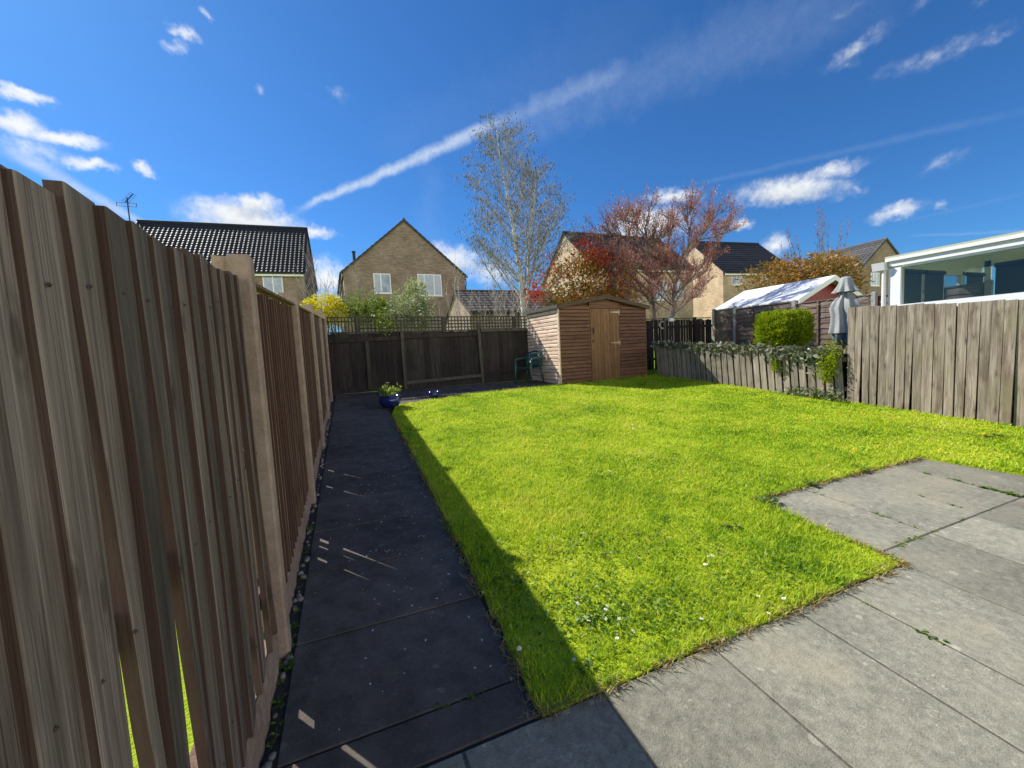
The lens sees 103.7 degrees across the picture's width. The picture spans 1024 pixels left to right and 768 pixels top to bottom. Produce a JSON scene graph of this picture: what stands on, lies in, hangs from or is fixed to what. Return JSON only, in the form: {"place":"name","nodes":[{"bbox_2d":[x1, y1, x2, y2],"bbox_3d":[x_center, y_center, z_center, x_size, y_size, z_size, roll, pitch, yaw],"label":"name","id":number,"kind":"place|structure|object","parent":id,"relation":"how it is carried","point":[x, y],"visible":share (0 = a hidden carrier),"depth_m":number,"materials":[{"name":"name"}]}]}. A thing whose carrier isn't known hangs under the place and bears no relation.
{"place":"outdoors","nodes":[
{"label":"outdoors","id":0,"kind":"place"},
{"bbox_2d":[277,380,558,767],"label":"path","id":1,"kind":"structure","parent":0,"point":[332,690],"depth_m":2.01,"materials":[{"name":"grey stone"}]},
{"bbox_2d":[378,382,401,407],"bbox_3d":[-2.313,0.205,7.637,0.434,0.475,0.478,-5,5,-22],"label":"glazed pot","id":2,"kind":"object","parent":1,"relation":"on","point":[388,398],"visible":1,"depth_m":7.52,"materials":[{"name":"blue ceramic"}]},
{"bbox_2d":[315,441,490,729],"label":"petals","id":3,"kind":"object","parent":1,"relation":"on","point":[404,578],"visible":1,"depth_m":2.64,"materials":[{"name":"plant"}]},
{"bbox_2d":[428,391,439,397],"bbox_3d":[-1.678,0.225,8.652,0.250,0.132,0.250,-5,5,-22],"label":"glazed pot","id":4,"kind":"object","parent":1,"relation":"on","point":[433,394],"visible":1,"depth_m":8.57,"materials":[{"name":"blue ceramic"}]},
{"bbox_2d":[514,350,543,383],"bbox_3d":[0.467,-0.463,10.702,0.620,0.853,0.654,1,6,40],"label":"garden chair","id":5,"kind":"object","parent":1,"relation":"on","point":[538,357],"visible":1,"depth_m":10.72,"materials":[{"name":"green plastic"}]},
{"bbox_2d":[0,0,1023,331],"label":"sky","id":6,"kind":"structure","parent":0,"point":[343,121],"materials":[{"name":"blue"}]},
{"bbox_2d":[119,360,1019,767],"bbox_3d":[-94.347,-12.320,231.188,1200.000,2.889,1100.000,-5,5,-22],"label":"ground","id":7,"kind":"structure","parent":0,"point":[189,736],"depth_m":1.60,"materials":[{"name":"green plant"}]},
{"bbox_2d":[0,164,332,767],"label":"timber fence","id":8,"kind":"object","parent":7,"relation":"on","point":[164,413],"visible":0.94,"depth_m":0.78,"materials":[{"name":"wood"}]},
{"bbox_2d":[136,219,317,305],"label":"brick house","id":9,"kind":"structure","parent":7,"relation":"on","point":[276,253],"depth_m":25.33,"materials":[{"name":"black tile"}]},
{"bbox_2d":[116,192,136,220],"bbox_3d":[-21.868,-7.735,23.252,0.968,6.278,0.471,-2,5,7],"label":"tv aerial","id":10,"kind":"object","parent":9,"relation":"attached to","point":[127,202],"visible":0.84,"depth_m":23.05,"materials":[{"name":"metal"}]},
{"bbox_2d":[262,276,283,293],"bbox_3d":[-14.721,-6.152,24.782,1.160,1.295,0.080,-5,5,-19],"label":"window","id":11,"kind":"structure","parent":9,"relation":"in","point":[269,282],"depth_m":24.81,"materials":[{"name":"white glass"}]},
{"bbox_2d":[274,247,351,331],"bbox_3d":[-6.255,-2.357,12.985,2.470,4.269,1.003,-5,5,-22],"label":"bare bush","id":12,"kind":"object","parent":7,"relation":"on","point":[316,284],"visible":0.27,"depth_m":12.95,"materials":[{"name":"plant"}]},
{"bbox_2d":[301,290,348,331],"bbox_3d":[-5.232,-1.322,11.420,1.290,2.624,1.295,-5,5,-22],"label":"forsythia","id":13,"kind":"object","parent":7,"relation":"on","point":[333,302],"visible":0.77,"depth_m":11.20,"materials":[{"name":"yellow plant"}]},
{"bbox_2d":[323,259,390,333],"bbox_3d":[-4.713,-1.990,12.517,2.440,3.641,1.079,-5,5,-22],"label":"twiggy bush","id":14,"kind":"object","parent":7,"relation":"on","point":[357,281],"visible":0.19,"depth_m":12.39,"materials":[{"name":"plant"}]},
{"bbox_2d":[339,288,390,331],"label":"leafy shrub","id":15,"kind":"object","parent":7,"relation":"on","point":[373,306],"visible":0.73,"depth_m":11.81,"materials":[{"name":"green plant"}]},
{"bbox_2d":[337,218,467,333],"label":"brick house","id":16,"kind":"structure","parent":7,"relation":"on","point":[395,257],"depth_m":25.50,"materials":[{"name":"brown brick"}]},
{"bbox_2d":[373,273,392,293],"bbox_3d":[-8.058,-6.236,25.043,1.110,1.265,0.080,-5,5,-24],"label":"window","id":17,"kind":"structure","parent":16,"relation":"in","point":[384,280],"depth_m":25.06,"materials":[{"name":"white glass"}]},
{"bbox_2d":[417,274,442,296],"bbox_3d":[-5.347,-6.434,26.261,1.640,1.425,0.080,-5,5,-24],"label":"window","id":18,"kind":"structure","parent":16,"relation":"in","point":[433,280],"depth_m":26.34,"materials":[{"name":"white glass"}]},
{"bbox_2d":[386,276,435,330],"bbox_3d":[-2.989,-1.660,12.087,1.527,3.024,1.548,-5,5,-22],"label":"variegated shrub","id":19,"kind":"object","parent":7,"relation":"on","point":[419,306],"visible":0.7,"depth_m":11.80,"materials":[{"name":"green plant"}]},
{"bbox_2d":[326,316,529,394],"bbox_3d":[-1.674,-0.811,10.513,5.783,1.925,0.124,-5,5,-25],"label":"trellis fence","id":20,"kind":"object","parent":7,"relation":"on","point":[370,361],"visible":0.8,"depth_m":10.27,"materials":[{"name":"brown wood"}]},
{"bbox_2d":[426,249,473,331],"bbox_3d":[-1.865,-2.278,12.847,1.575,3.977,0.897,-5,5,-22],"label":"hazel bush","id":21,"kind":"object","parent":7,"relation":"on","point":[455,297],"visible":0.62,"depth_m":12.86,"materials":[{"name":"green plant"}]},
{"bbox_2d":[454,264,541,328],"bbox_3d":[-0.391,-2.015,12.676,2.710,3.466,1.158,-5,5,-27],"label":"thorny bush","id":22,"kind":"object","parent":7,"relation":"on","point":[495,308],"visible":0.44,"depth_m":12.62,"materials":[{"name":"plant"}]},
{"bbox_2d":[445,290,558,331],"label":"brick house","id":23,"kind":"structure","parent":7,"relation":"on","point":[484,294],"depth_m":19.01,"materials":[{"name":"brown brick"}]},
{"bbox_2d":[449,102,601,327],"bbox_3d":[0.331,-4.956,14.350,4.847,8.787,4.660,0,5,33],"label":"birch tree","id":24,"kind":"object","parent":7,"relation":"on","point":[519,262],"visible":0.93,"depth_m":14.05,"materials":[{"name":"grey plant"}]},
{"bbox_2d":[523,236,638,306],"bbox_3d":[2.295,-2.705,13.847,5.085,4.398,2.660,-5,5,-22],"label":"red tip shrub","id":25,"kind":"object","parent":7,"relation":"on","point":[595,266],"visible":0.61,"depth_m":13.59,"materials":[{"name":"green plant"}]},
{"bbox_2d":[523,295,649,384],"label":"garden shed","id":26,"kind":"structure","parent":7,"relation":"on","point":[599,338],"depth_m":10.88,"materials":[{"name":"wood"}]},
{"bbox_2d":[589,309,620,380],"bbox_3d":[2.573,-1.079,10.994,1.042,1.938,0.073,-6,5,-29],"label":"door","id":27,"kind":"structure","parent":26,"relation":"in","point":[604,323],"depth_m":10.98,"materials":[{"name":"wood"}]},
{"bbox_2d":[542,231,694,342],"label":"brick house","id":28,"kind":"structure","parent":7,"relation":"on","point":[686,311],"depth_m":26.92,"materials":[{"name":"brown brick"}]},
{"bbox_2d":[654,281,667,300],"bbox_3d":[9.697,-6.070,26.296,1.180,1.245,0.080,-5,5,-22],"label":"window","id":29,"kind":"structure","parent":28,"relation":"in","point":[659,297],"depth_m":26.35,"materials":[{"name":"white glass"}]},
{"bbox_2d":[672,282,682,300],"bbox_3d":[11.084,-6.187,26.856,0.980,1.245,0.080,-5,5,-22],"label":"window","id":30,"kind":"structure","parent":28,"relation":"in","point":[678,283],"depth_m":26.90,"materials":[{"name":"white glass"}]},
{"bbox_2d":[578,180,748,340],"bbox_3d":[6.055,-4.501,15.116,8.624,6.437,2.747,-5,5,-22],"label":"flowering tree","id":31,"kind":"object","parent":7,"relation":"on","point":[662,257],"visible":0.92,"depth_m":14.81,"materials":[{"name":"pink plant"}]},
{"bbox_2d":[646,317,711,369],"bbox_3d":[5.415,-1.296,13.679,3.823,1.900,0.160,-5,5,-22],"label":"slat fence","id":32,"kind":"object","parent":7,"relation":"on","point":[702,330],"visible":0.26,"depth_m":13.78,"materials":[{"name":"black wood"}]},
{"bbox_2d":[683,241,791,322],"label":"brick house","id":33,"kind":"structure","parent":7,"relation":"on","point":[735,262],"depth_m":30.57,"materials":[{"name":"beige brick"}]},
{"bbox_2d":[731,275,741,285],"bbox_3d":[16.462,-7.753,29.456,1.030,1.095,0.080,-4,5,-16],"label":"window","id":34,"kind":"structure","parent":33,"relation":"in","point":[733,277],"depth_m":29.46,"materials":[{"name":"white glass"}]},
{"bbox_2d":[655,343,847,401],"bbox_3d":[5.262,-0.358,9.675,0.174,1.472,4.913,-5,5,-22],"label":"picket fence","id":35,"kind":"object","parent":7,"relation":"on","point":[750,369],"visible":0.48,"depth_m":9.19,"materials":[{"name":"grey wood"}]},
{"bbox_2d":[649,340,839,375],"bbox_3d":[5.053,-0.707,9.674,0.333,0.892,4.983,-5,5,-22],"label":"ivy","id":36,"kind":"object","parent":35,"relation":"attached to","point":[810,355],"visible":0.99,"depth_m":8.60,"materials":[{"name":"green plant"}]},
{"bbox_2d":[769,357,782,371],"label":"conifer tuft","id":37,"kind":"object","parent":7,"relation":"on","point":[774,367],"visible":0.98,"depth_m":8.49,"materials":[{"name":"green plant"}]},
{"bbox_2d":[751,307,815,348],"bbox_3d":[6.198,-0.825,9.223,1.192,1.836,1.278,-5,5,-22],"label":"clipped conifer","id":38,"kind":"object","parent":7,"relation":"on","point":[780,327],"visible":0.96,"depth_m":8.79,"materials":[{"name":"green plant"}]},
{"bbox_2d":[711,275,862,311],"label":"summerhouse","id":39,"kind":"structure","parent":7,"relation":"on","point":[817,289],"depth_m":14.19,"materials":[{"name":"fabric"}]},
{"bbox_2d":[733,249,874,294],"bbox_3d":[16.170,-4.529,21.818,10.438,5.285,4.567,-5,5,-22],"label":"rounded shrub","id":40,"kind":"object","parent":7,"relation":"on","point":[807,273],"visible":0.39,"depth_m":20.48,"materials":[{"name":"orange plant"}]},
{"bbox_2d":[779,202,858,275],"bbox_3d":[19.659,-7.032,26.416,7.603,8.943,3.147,-6,6,-35],"label":"copper tree","id":41,"kind":"object","parent":7,"relation":"on","point":[822,242],"visible":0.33,"depth_m":26.28,"materials":[{"name":"brown plant"}]},
{"bbox_2d":[828,275,861,353],"bbox_3d":[6.776,-0.984,8.157,0.588,2.420,0.589,-5,5,-22],"label":"parasol","id":42,"kind":"object","parent":7,"relation":"on","point":[845,299],"visible":0.69,"depth_m":8.05,"materials":[{"name":"fabric"}]},
{"bbox_2d":[712,279,993,353],"bbox_3d":[8.787,-1.230,11.723,0.112,2.721,6.970,-5,5,-22],"label":"panel fence","id":43,"kind":"object","parent":7,"relation":"on","point":[739,328],"visible":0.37,"depth_m":12.11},
{"bbox_2d":[721,294,869,336],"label":"string lights","id":44,"kind":"object","parent":43,"relation":"hanging from","point":[788,307],"visible":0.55,"depth_m":12.13},
{"bbox_2d":[810,237,898,295],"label":"brick house","id":45,"kind":"structure","parent":7,"relation":"on","point":[874,252],"depth_m":31.22,"materials":[{"name":"brown brick"}]},
{"bbox_2d":[870,273,879,286],"bbox_3d":[28.022,-8.058,31.053,1.030,1.045,0.080,-4,5,-16],"label":"window","id":46,"kind":"structure","parent":45,"relation":"in","point":[875,276],"depth_m":31.07,"materials":[{"name":"white glass"}]},
{"bbox_2d":[847,299,1023,426],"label":"board fence","id":47,"kind":"object","parent":7,"relation":"on","point":[965,359],"visible":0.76,"depth_m":6.16,"materials":[{"name":"grey wood"}]},
{"bbox_2d":[871,231,1023,306],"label":"conservatory","id":48,"kind":"object","parent":7,"relation":"on","point":[937,275],"visible":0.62,"depth_m":8.07,"materials":[{"name":"white plastic"}]},
{"bbox_2d":[260,374,900,767],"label":"soil","id":49,"kind":"structure","parent":0,"point":[282,688],"depth_m":1.89,"materials":[{"name":"brown soil"}]},
{"bbox_2d":[261,407,331,767],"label":"pebbles","id":50,"kind":"object","parent":49,"relation":"on","point":[272,755],"visible":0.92,"depth_m":2.25,"materials":[{"name":"grey stone"}]},
{"bbox_2d":[812,334,847,385],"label":"conifer tuft","id":51,"kind":"object","parent":49,"relation":"on","point":[825,372],"visible":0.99,"depth_m":7.53,"materials":[{"name":"green plant"}]},
{"bbox_2d":[389,374,1023,720],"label":"lawn","id":52,"kind":"structure","parent":0,"point":[537,642],"depth_m":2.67,"materials":[{"name":"green plant"}]},
{"bbox_2d":[574,659,594,675],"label":"weed","id":53,"kind":"object","parent":52,"relation":"on","point":[587,665],"visible":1,"depth_m":1.74,"materials":[{"name":"green plant"}]},
{"bbox_2d":[576,613,605,624],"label":"weed","id":54,"kind":"object","parent":52,"relation":"on","point":[591,617],"visible":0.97,"depth_m":2.04,"materials":[{"name":"green plant"}]},
{"bbox_2d":[409,402,966,678],"bbox_3d":[2.107,0.679,5.313,6.603,0.405,5.542,-5,5,-22],"label":"clover","id":55,"kind":"object","parent":52,"relation":"on","point":[602,606],"visible":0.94,"depth_m":2.23,"materials":[{"name":"green plant"}]},
{"bbox_2d":[720,522,743,528],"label":"weed","id":56,"kind":"object","parent":52,"relation":"on","point":[734,523],"visible":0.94,"depth_m":2.92,"materials":[{"name":"green plant"}]},
{"bbox_2d":[756,496,779,502],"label":"weed","id":57,"kind":"object","parent":52,"relation":"on","point":[769,499],"visible":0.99,"depth_m":3.33,"materials":[{"name":"green plant"}]},
{"bbox_2d":[764,601,774,613],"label":"weed","id":58,"kind":"object","parent":52,"relation":"on","point":[770,603],"visible":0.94,"depth_m":2.10,"materials":[{"name":"green plant"}]},
{"bbox_2d":[802,480,818,484],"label":"weed","id":59,"kind":"object","parent":52,"relation":"on","point":[809,482],"visible":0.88,"depth_m":3.68,"materials":[{"name":"green plant"}]},
{"bbox_2d":[776,385,846,401],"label":"border plant","id":60,"kind":"object","parent":52,"relation":"on","point":[818,394],"visible":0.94,"depth_m":7.67,"materials":[{"name":"green plant"}]},
{"bbox_2d":[983,433,1001,436],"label":"weed","id":61,"kind":"object","parent":52,"relation":"on","point":[992,435],"visible":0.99,"depth_m":5.05,"materials":[{"name":"green plant"}]},
{"bbox_2d":[426,476,1023,767],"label":"paving sand","id":62,"kind":"structure","parent":0,"point":[654,765],"depth_m":1.66,"materials":[{"name":"grey sand"}]},
{"bbox_2d":[264,471,1023,748],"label":"moss","id":63,"kind":"object","parent":62,"relation":"on","point":[294,625],"visible":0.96,"depth_m":1.90,"materials":[{"name":"green plant"}]},
{"bbox_2d":[427,459,1023,767],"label":"patio","id":64,"kind":"structure","parent":0,"point":[851,706],"depth_m":1.71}
]}

